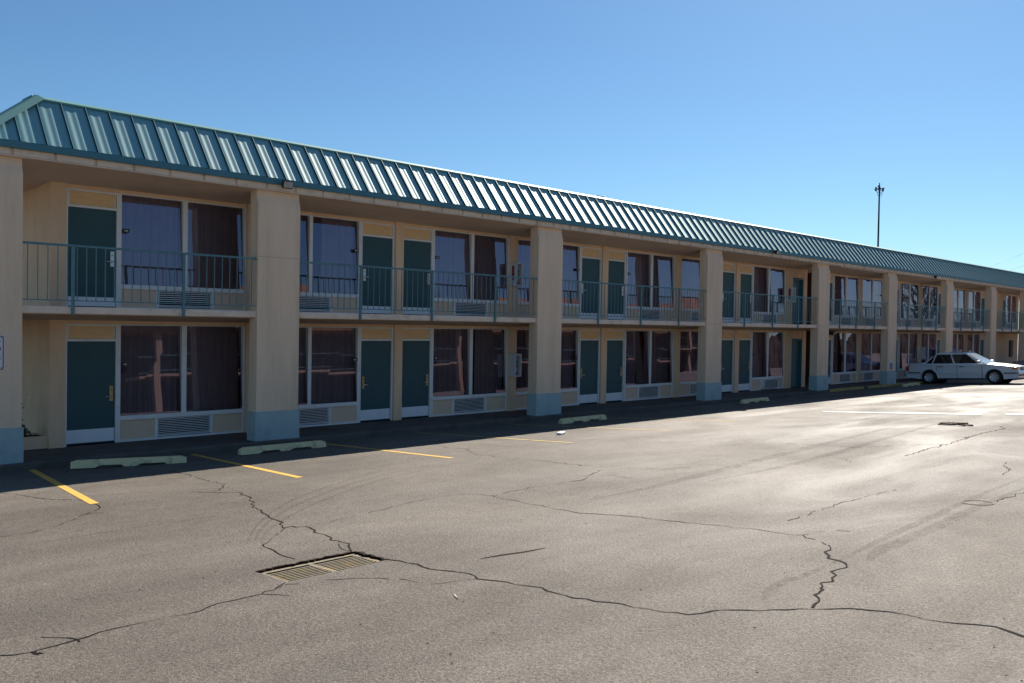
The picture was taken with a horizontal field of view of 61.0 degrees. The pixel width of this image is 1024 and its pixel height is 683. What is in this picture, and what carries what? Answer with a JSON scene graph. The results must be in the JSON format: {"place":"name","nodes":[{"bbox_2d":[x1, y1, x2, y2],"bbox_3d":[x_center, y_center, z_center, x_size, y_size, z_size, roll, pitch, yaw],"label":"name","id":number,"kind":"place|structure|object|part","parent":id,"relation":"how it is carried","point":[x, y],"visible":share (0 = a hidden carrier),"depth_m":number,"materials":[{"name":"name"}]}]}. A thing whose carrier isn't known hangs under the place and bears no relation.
{"place":"outdoors","nodes":[
{"label":"outdoors","id":0,"kind":"place"},
{"bbox_2d":[0,355,1017,472],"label":"sidewalk","id":1,"kind":"structure","parent":0,"point":[48,458],"depth_m":20.52,"materials":[{"name":"concrete"}]},
{"bbox_2d":[24,432,47,449],"bbox_3d":[-9.581,1.919,16.422,1.270,0.235,0.680,0,2,-45],"label":"planter","id":2,"kind":"object","parent":1,"relation":"on","point":[35,440],"visible":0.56,"depth_m":16.50,"materials":[{"name":"concrete"}]},
{"bbox_2d":[22,425,31,436],"bbox_3d":[-9.368,1.736,16.544,0.420,0.336,0.454,0,2,-45],"label":"shrub","id":3,"kind":"object","parent":2,"relation":"in","point":[25,432],"visible":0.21,"depth_m":16.54,"materials":[{"name":"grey plant"}]},
{"bbox_2d":[0,95,1023,464],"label":"motel building","id":4,"kind":"structure","parent":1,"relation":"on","point":[166,279],"depth_m":21.53,"materials":[{"name":"beige paint"}]},
{"bbox_2d":[0,335,4,370],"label":"notice sign","id":5,"kind":"object","parent":4,"relation":"attached to","point":[2,340],"visible":1,"depth_m":14.70,"materials":[{"name":"white metal"}]},
{"bbox_2d":[65,324,117,446],"bbox_3d":[-8.316,0.846,17.160,1.000,2.383,0.152,0,2,-45],"label":"door","id":6,"kind":"structure","parent":4,"relation":"in","point":[91,379],"depth_m":17.17,"materials":[{"name":"teal metal"}]},
{"bbox_2d":[66,187,118,307],"bbox_3d":[-8.272,-1.811,17.107,1.000,2.318,0.152,0,2,-45],"label":"door","id":7,"kind":"structure","parent":4,"relation":"in","point":[92,216],"depth_m":17.13,"materials":[{"name":"teal metal"}]},
{"bbox_2d":[117,324,245,441],"bbox_3d":[-7.057,0.836,18.564,2.762,2.390,0.333,0,2,-45],"label":"window","id":8,"kind":"structure","parent":4,"relation":"in","point":[164,371],"depth_m":18.49,"materials":[{"name":"clear glass"}]},
{"bbox_2d":[118,193,246,310],"bbox_3d":[-7.013,-1.826,18.511,2.762,2.335,0.334,0,2,-45],"label":"window","id":9,"kind":"structure","parent":4,"relation":"in","point":[145,222],"depth_m":18.45,"materials":[{"name":"glass"}]},
{"bbox_2d":[281,180,293,188],"bbox_3d":[-4.717,-3.277,18.166,0.245,0.170,0.192,0,2,-45],"label":"floodlight","id":10,"kind":"object","parent":4,"relation":"attached to","point":[286,184],"visible":1,"depth_m":18.10,"materials":[{"name":"grey metal"}]},
{"bbox_2d":[298,326,359,427],"bbox_3d":[-4.900,0.829,20.698,2.814,2.390,0.333,0,2,-45],"label":"window","id":11,"kind":"structure","parent":4,"relation":"in","point":[326,354],"depth_m":21.24,"materials":[{"name":"clear glass"}]},
{"bbox_2d":[299,214,360,313],"bbox_3d":[-4.856,-1.833,20.645,2.814,2.335,0.333,0,2,-45],"label":"window","id":12,"kind":"structure","parent":4,"relation":"in","point":[337,233],"depth_m":21.25,"materials":[{"name":"glass"}]},
{"bbox_2d":[359,327,392,422],"bbox_3d":[-3.453,0.831,21.973,1.025,2.383,0.152,0,2,-45],"label":"door","id":13,"kind":"structure","parent":4,"relation":"in","point":[376,343],"depth_m":21.99,"materials":[{"name":"teal metal"}]},
{"bbox_2d":[361,221,394,314],"bbox_3d":[-3.408,-1.825,21.920,1.025,2.318,0.152,0,2,-45],"label":"door","id":14,"kind":"structure","parent":4,"relation":"in","point":[377,239],"depth_m":21.95,"materials":[{"name":"teal metal"}]},
{"bbox_2d":[402,328,431,418],"bbox_3d":[-2.545,0.829,22.871,1.020,2.383,0.152,0,2,-45],"label":"door","id":15,"kind":"structure","parent":4,"relation":"in","point":[417,342],"depth_m":22.91,"materials":[{"name":"teal metal"}]},
{"bbox_2d":[403,226,432,314],"bbox_3d":[-2.500,-1.828,22.818,1.020,2.318,0.152,0,2,-45],"label":"door","id":16,"kind":"structure","parent":4,"relation":"in","point":[418,242],"depth_m":22.85,"materials":[{"name":"teal metal"}]},
{"bbox_2d":[431,328,507,416],"bbox_3d":[-1.245,0.818,24.316,2.840,2.390,0.334,0,2,-45],"label":"window","id":17,"kind":"structure","parent":4,"relation":"in","point":[445,357],"depth_m":24.23,"materials":[{"name":"clear glass"}]},
{"bbox_2d":[433,229,509,316],"bbox_3d":[-1.201,-1.843,24.263,2.840,2.335,0.334,0,2,-45],"label":"window","id":18,"kind":"structure","parent":4,"relation":"in","point":[453,251],"depth_m":24.20,"materials":[{"name":"glass"}]},
{"bbox_2d":[509,354,521,376],"bbox_3d":[0.092,0.686,25.175,0.260,0.655,0.258,0,2,-45],"label":"extinguisher cabinet","id":19,"kind":"object","parent":4,"relation":"attached to","point":[515,361],"visible":1,"depth_m":25.13,"materials":[{"name":"white metal"}]},
{"bbox_2d":[510,263,522,285],"bbox_3d":[0.134,-1.938,25.122,0.264,0.665,0.258,0,2,-45],"label":"extinguisher cabinet","id":20,"kind":"object","parent":4,"relation":"attached to","point":[516,269],"visible":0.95,"depth_m":25.09,"materials":[{"name":"white metal"}]},
{"bbox_2d":[516,329,579,409],"bbox_3d":[0.998,0.811,26.535,2.850,2.390,0.334,0,2,-45],"label":"window","id":21,"kind":"structure","parent":4,"relation":"in","point":[569,397],"depth_m":27.21,"materials":[{"name":"clear glass"}]},
{"bbox_2d":[517,239,580,318],"bbox_3d":[1.042,-1.850,26.482,2.850,2.335,0.335,0,2,-45],"label":"window","id":22,"kind":"structure","parent":4,"relation":"in","point":[569,251],"depth_m":27.12,"materials":[{"name":"glass"}]},
{"bbox_2d":[578,330,599,404],"bbox_3d":[2.458,0.814,27.821,1.004,2.383,0.152,0,2,-45],"label":"door","id":23,"kind":"structure","parent":4,"relation":"in","point":[589,340],"depth_m":27.85,"materials":[{"name":"teal metal"}]},
{"bbox_2d":[580,246,601,319],"bbox_3d":[2.503,-1.843,27.769,1.004,2.318,0.152,0,2,-45],"label":"door","id":24,"kind":"structure","parent":4,"relation":"in","point":[591,258],"depth_m":27.78,"materials":[{"name":"teal metal"}]},
{"bbox_2d":[606,330,624,402],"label":"door","id":25,"kind":"structure","parent":4,"relation":"in","point":[615,338],"depth_m":28.79,"materials":[{"name":"teal metal"}]},
{"bbox_2d":[608,250,625,319],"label":"door","id":26,"kind":"structure","parent":4,"relation":"in","point":[617,259],"depth_m":28.73,"materials":[{"name":"teal metal"}]},
{"bbox_2d":[623,330,673,400],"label":"window","id":27,"kind":"structure","parent":4,"relation":"in","point":[655,367],"depth_m":30.34,"materials":[{"name":"clear glass"}]},
{"bbox_2d":[625,251,674,320],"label":"window","id":28,"kind":"structure","parent":4,"relation":"in","point":[645,269],"depth_m":30.07,"materials":[{"name":"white glass"}]},
{"bbox_2d":[679,331,697,396],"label":"window","id":29,"kind":"structure","parent":4,"relation":"in","point":[689,339],"depth_m":32.04,"materials":[{"name":"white glass"}]},
{"bbox_2d":[681,258,699,321],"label":"window","id":30,"kind":"structure","parent":4,"relation":"in","point":[690,267],"depth_m":31.97,"materials":[{"name":"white glass"}]},
{"bbox_2d":[721,331,733,392],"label":"door","id":31,"kind":"structure","parent":4,"relation":"in","point":[727,350],"depth_m":33.67,"materials":[{"name":"teal metal"}]},
{"bbox_2d":[722,263,735,322],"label":"door","id":32,"kind":"structure","parent":4,"relation":"in","point":[729,270],"depth_m":33.60,"materials":[{"name":"teal metal"}]},
{"bbox_2d":[738,331,751,391],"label":"door","id":33,"kind":"structure","parent":4,"relation":"in","point":[745,339],"depth_m":34.58,"materials":[{"name":"teal metal"}]},
{"bbox_2d":[740,265,752,322],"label":"door","id":34,"kind":"structure","parent":4,"relation":"in","point":[746,270],"depth_m":34.55,"materials":[{"name":"teal metal"}]},
{"bbox_2d":[747,331,784,390],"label":"window","id":35,"kind":"structure","parent":4,"relation":"in","point":[764,346],"depth_m":35.85,"materials":[{"name":"clear glass"}]},
{"bbox_2d":[752,266,785,323],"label":"window","id":36,"kind":"structure","parent":4,"relation":"in","point":[766,280],"depth_m":35.75,"materials":[{"name":"clear glass"}]},
{"bbox_2d":[787,288,795,302],"bbox_3d":[11.799,-1.961,36.664,0.264,0.620,0.258,0,2,-45],"label":"extinguisher cabinet","id":37,"kind":"object","parent":4,"relation":"attached to","point":[791,291],"visible":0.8,"depth_m":36.62,"materials":[{"name":"white metal"}]},
{"bbox_2d":[791,339,801,386],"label":"door","id":38,"kind":"structure","parent":4,"relation":"in","point":[796,351],"depth_m":37.70,"materials":[{"name":"metal"}]},
{"bbox_2d":[792,278,803,324],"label":"door","id":39,"kind":"structure","parent":4,"relation":"in","point":[797,283],"depth_m":37.67,"materials":[{"name":"metal"}]},
{"bbox_2d":[828,335,831,383],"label":"door","id":40,"kind":"structure","parent":4,"relation":"in","point":[830,336],"depth_m":39.84,"materials":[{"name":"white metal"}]},
{"bbox_2d":[829,275,833,324],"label":"door","id":41,"kind":"structure","parent":4,"relation":"in","point":[831,276],"depth_m":39.78,"materials":[{"name":"teal metal"}]},
{"bbox_2d":[831,333,857,383],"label":"window","id":42,"kind":"structure","parent":4,"relation":"in","point":[847,338],"depth_m":41.16,"materials":[{"name":"clear glass"}]},
{"bbox_2d":[833,275,859,325],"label":"window","id":43,"kind":"structure","parent":4,"relation":"in","point":[843,289],"depth_m":40.87,"materials":[{"name":"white glass"}]},
{"bbox_2d":[860,333,880,381],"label":"window","id":44,"kind":"structure","parent":4,"relation":"in","point":[869,342],"depth_m":43.14,"materials":[{"name":"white glass"}]},
{"bbox_2d":[862,278,881,325],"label":"window","id":45,"kind":"structure","parent":4,"relation":"in","point":[870,287],"depth_m":42.94,"materials":[{"name":"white glass"}]},
{"bbox_2d":[896,333,898,378],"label":"door","id":46,"kind":"structure","parent":4,"relation":"in","point":[897,336],"depth_m":45.22,"materials":[{"name":"teal metal"}]},
{"bbox_2d":[897,283,899,326],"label":"door","id":47,"kind":"structure","parent":4,"relation":"in","point":[898,297],"depth_m":45.17,"materials":[{"name":"teal metal"}]},
{"bbox_2d":[897,333,917,378],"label":"window","id":48,"kind":"structure","parent":4,"relation":"in","point":[905,340],"depth_m":46.26,"materials":[{"name":"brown glass"}]},
{"bbox_2d":[899,283,919,326],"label":"window","id":49,"kind":"structure","parent":4,"relation":"in","point":[910,288],"depth_m":46.41,"materials":[{"name":"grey glass"}]},
{"bbox_2d":[919,347,925,358],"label":"extinguisher cabinet","id":50,"kind":"object","parent":4,"relation":"attached to","point":[922,352],"visible":1,"depth_m":47.09,"materials":[{"name":"grey metal"}]},
{"bbox_2d":[921,333,936,361],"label":"window","id":51,"kind":"structure","parent":4,"relation":"in","point":[927,339],"depth_m":48.92,"materials":[{"name":"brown glass"}]},
{"bbox_2d":[923,285,937,327],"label":"window","id":52,"kind":"structure","parent":4,"relation":"in","point":[928,291],"depth_m":48.44,"materials":[{"name":"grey glass"}]},
{"bbox_2d":[937,334,939,353],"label":"door","id":53,"kind":"structure","parent":4,"relation":"in","point":[938,335],"depth_m":49.36,"materials":[{"name":"teal metal"}]},
{"bbox_2d":[937,287,940,327],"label":"door","id":54,"kind":"structure","parent":4,"relation":"in","point":[939,288],"depth_m":49.29,"materials":[{"name":"teal metal"}]},
{"bbox_2d":[952,334,964,351],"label":"window","id":55,"kind":"structure","parent":4,"relation":"in","point":[956,337],"depth_m":51.68,"materials":[{"name":"clear glass"}]},
{"bbox_2d":[953,289,965,327],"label":"window","id":56,"kind":"structure","parent":4,"relation":"in","point":[957,293],"depth_m":51.63,"materials":[{"name":"clear glass"}]},
{"bbox_2d":[967,334,979,353],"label":"window","id":57,"kind":"structure","parent":4,"relation":"in","point":[971,342],"depth_m":53.64,"materials":[{"name":"clear glass"}]},
{"bbox_2d":[968,291,980,328],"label":"window","id":58,"kind":"structure","parent":4,"relation":"in","point":[972,304],"depth_m":53.63,"materials":[{"name":"clear glass"}]},
{"bbox_2d":[979,334,983,356],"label":"door","id":59,"kind":"structure","parent":4,"relation":"in","point":[981,335],"depth_m":54.64,"materials":[{"name":"teal metal"}]},
{"bbox_2d":[980,292,985,328],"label":"door","id":60,"kind":"structure","parent":4,"relation":"in","point":[983,295],"depth_m":54.54,"materials":[{"name":"teal metal"}]},
{"bbox_2d":[1003,295,1005,328],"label":"door","id":61,"kind":"structure","parent":4,"relation":"in","point":[1004,296],"depth_m":57.61,"materials":[{"name":"teal metal"}]},
{"bbox_2d":[1005,295,1016,329],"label":"window","id":62,"kind":"structure","parent":4,"relation":"in","point":[1009,298],"depth_m":58.60,"materials":[{"name":"clear glass"}]},
{"bbox_2d":[828,381,923,391],"bbox_3d":[16.997,2.062,40.127,10.400,0.114,0.138,0,2,-45],"label":"kerb paint","id":63,"kind":"object","parent":1,"relation":"on","point":[862,387],"visible":0.87,"depth_m":39.36,"materials":[{"name":"paint"}]},
{"bbox_2d":[0,378,1023,682],"bbox_3d":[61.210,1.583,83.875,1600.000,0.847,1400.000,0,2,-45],"label":"parking lot","id":64,"kind":"structure","parent":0,"point":[634,548],"depth_m":7.73,"materials":[{"name":"grey asphalt"}]},
{"bbox_2d":[29,469,97,503],"bbox_3d":[-6.801,2.137,13.017,0.109,0.265,4.875,0,1,-37],"label":"parking line","id":65,"kind":"object","parent":64,"relation":"on","point":[68,489],"visible":1,"depth_m":12.62,"materials":[{"name":"yellow paint"}]},
{"bbox_2d":[70,455,186,468],"bbox_3d":[-6.710,2.112,15.250,1.860,0.135,0.170,0,-2,-24],"label":"wheel stop","id":66,"kind":"object","parent":64,"relation":"on","point":[94,463],"visible":0.98,"depth_m":15.17,"materials":[{"name":"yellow concrete"}]},
{"bbox_2d":[190,454,300,477],"bbox_3d":[-4.733,2.131,15.063,0.109,0.265,4.858,0,1,-39],"label":"parking line","id":67,"kind":"object","parent":64,"relation":"on","point":[281,473],"visible":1,"depth_m":14.71,"materials":[{"name":"yellow paint"}]},
{"bbox_2d":[238,440,325,454],"bbox_3d":[-4.550,2.104,17.289,1.860,0.135,0.170,0,-2,-44],"label":"wheel stop","id":68,"kind":"object","parent":64,"relation":"on","point":[277,447],"visible":1,"depth_m":17.18,"materials":[{"name":"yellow concrete"}]},
{"bbox_2d":[261,554,380,581],"bbox_3d":[-1.623,1.955,7.441,0.970,0.035,0.490,0,-2,-45],"label":"drain grate","id":69,"kind":"object","parent":64,"relation":"on","point":[317,566],"visible":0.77,"depth_m":7.48,"materials":[{"name":"metal"}]},
{"bbox_2d":[326,443,452,457],"bbox_3d":[-2.675,2.125,17.099,0.110,0.265,4.829,0,2,-42],"label":"parking line","id":70,"kind":"object","parent":64,"relation":"on","point":[390,451],"visible":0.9,"depth_m":16.64,"materials":[{"name":"yellow paint"}]},
{"bbox_2d":[417,432,573,442],"bbox_3d":[-0.528,2.118,19.224,4.826,0.265,0.110,2,2,43],"label":"parking line","id":71,"kind":"object","parent":64,"relation":"on","point":[497,437],"visible":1,"depth_m":18.96,"materials":[{"name":"yellow paint"}]},
{"bbox_2d":[558,414,606,423],"bbox_3d":[1.909,2.077,23.272,0.170,0.135,1.860,-2,-1,44],"label":"wheel stop","id":72,"kind":"object","parent":64,"relation":"on","point":[581,419],"visible":1,"depth_m":23.16,"materials":[{"name":"grey concrete"}]},
{"bbox_2d":[515,424,668,430],"bbox_3d":[1.700,2.111,21.429,4.851,0.265,0.110,2,1,40],"label":"parking line","id":73,"kind":"object","parent":64,"relation":"on","point":[593,427],"visible":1,"depth_m":21.22,"materials":[{"name":"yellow paint"}]},
{"bbox_2d":[610,417,739,421],"bbox_3d":[3.922,2.105,23.627,4.846,0.265,0.110,2,2,41],"label":"parking line","id":74,"kind":"object","parent":64,"relation":"on","point":[675,419],"visible":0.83,"depth_m":23.24,"materials":[{"name":"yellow paint"}]},
{"bbox_2d":[740,397,769,403],"bbox_3d":[8.559,2.071,30.598,0.170,0.135,1.860,-2,-1,44],"label":"wheel stop","id":75,"kind":"object","parent":64,"relation":"on","point":[743,401],"visible":1,"depth_m":30.46,"materials":[{"name":"grey concrete"}]},
{"bbox_2d":[874,183,884,246],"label":"light mast","id":76,"kind":"object","parent":64,"relation":"on","point":[879,188],"visible":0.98,"depth_m":87.45,"materials":[{"name":"metal"}]},
{"bbox_2d":[822,411,981,414],"bbox_3d":[10.540,1.965,23.726,4.063,0.244,0.582,2,1,31],"label":"painted line","id":77,"kind":"object","parent":64,"relation":"on","point":[914,413],"visible":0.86,"depth_m":23.43,"materials":[{"name":"white paint"}]},
{"bbox_2d":[902,383,919,386],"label":"wheel stop","id":78,"kind":"object","parent":64,"relation":"on","point":[910,384],"visible":0.97,"depth_m":40.99,"materials":[{"name":"grey concrete"}]},
{"bbox_2d":[938,421,972,425],"bbox_3d":[10.113,1.857,19.635,0.812,0.059,0.739,0,-2,-45],"label":"scrap debris","id":79,"kind":"object","parent":64,"relation":"on","point":[956,423],"visible":1,"depth_m":19.60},
{"bbox_2d":[906,352,1023,383],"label":"sedan","id":80,"kind":"object","parent":64,"relation":"on","point":[941,368],"visible":0.99,"depth_m":42.32,"materials":[{"name":"white paint"}]},
{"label":"side window","id":81,"kind":"part","parent":80,"relation":"part of","materials":[{"name":"black glass"}]},
{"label":"side window","id":82,"kind":"part","parent":80,"relation":"part of","materials":[{"name":"black glass"}]},
{"bbox_2d":[961,500,994,504],"bbox_3d":[5.229,1.806,9.755,0.340,0.009,0.340,0,-1,-45],"label":"plastic ring","id":83,"kind":"object","parent":64,"relation":"on","point":[977,504],"visible":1,"depth_m":9.72,"materials":[{"name":"grey plastic"}]},
{"bbox_2d":[1003,413,1023,414],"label":"divider strip","id":84,"kind":"object","parent":64,"relation":"on","point":[1014,414],"visible":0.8,"depth_m":22.42,"materials":[{"name":"white paint"}]},
{"bbox_2d":[1012,360,1023,364],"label":"sedan","id":85,"kind":"object","parent":64,"relation":"on","point":[1021,362],"visible":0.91,"depth_m":55.90,"materials":[{"name":"silver metal"}]},
{"bbox_2d":[0,0,1023,329],"label":"sky","id":86,"kind":"structure","parent":0,"point":[789,115],"materials":[{"name":"blue"}]},
{"bbox_2d":[556,431,565,434],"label":"litter","id":87,"kind":"object","parent":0,"point":[561,433],"visible":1,"depth_m":19.44,"materials":[{"name":"white paper"}]}
]}

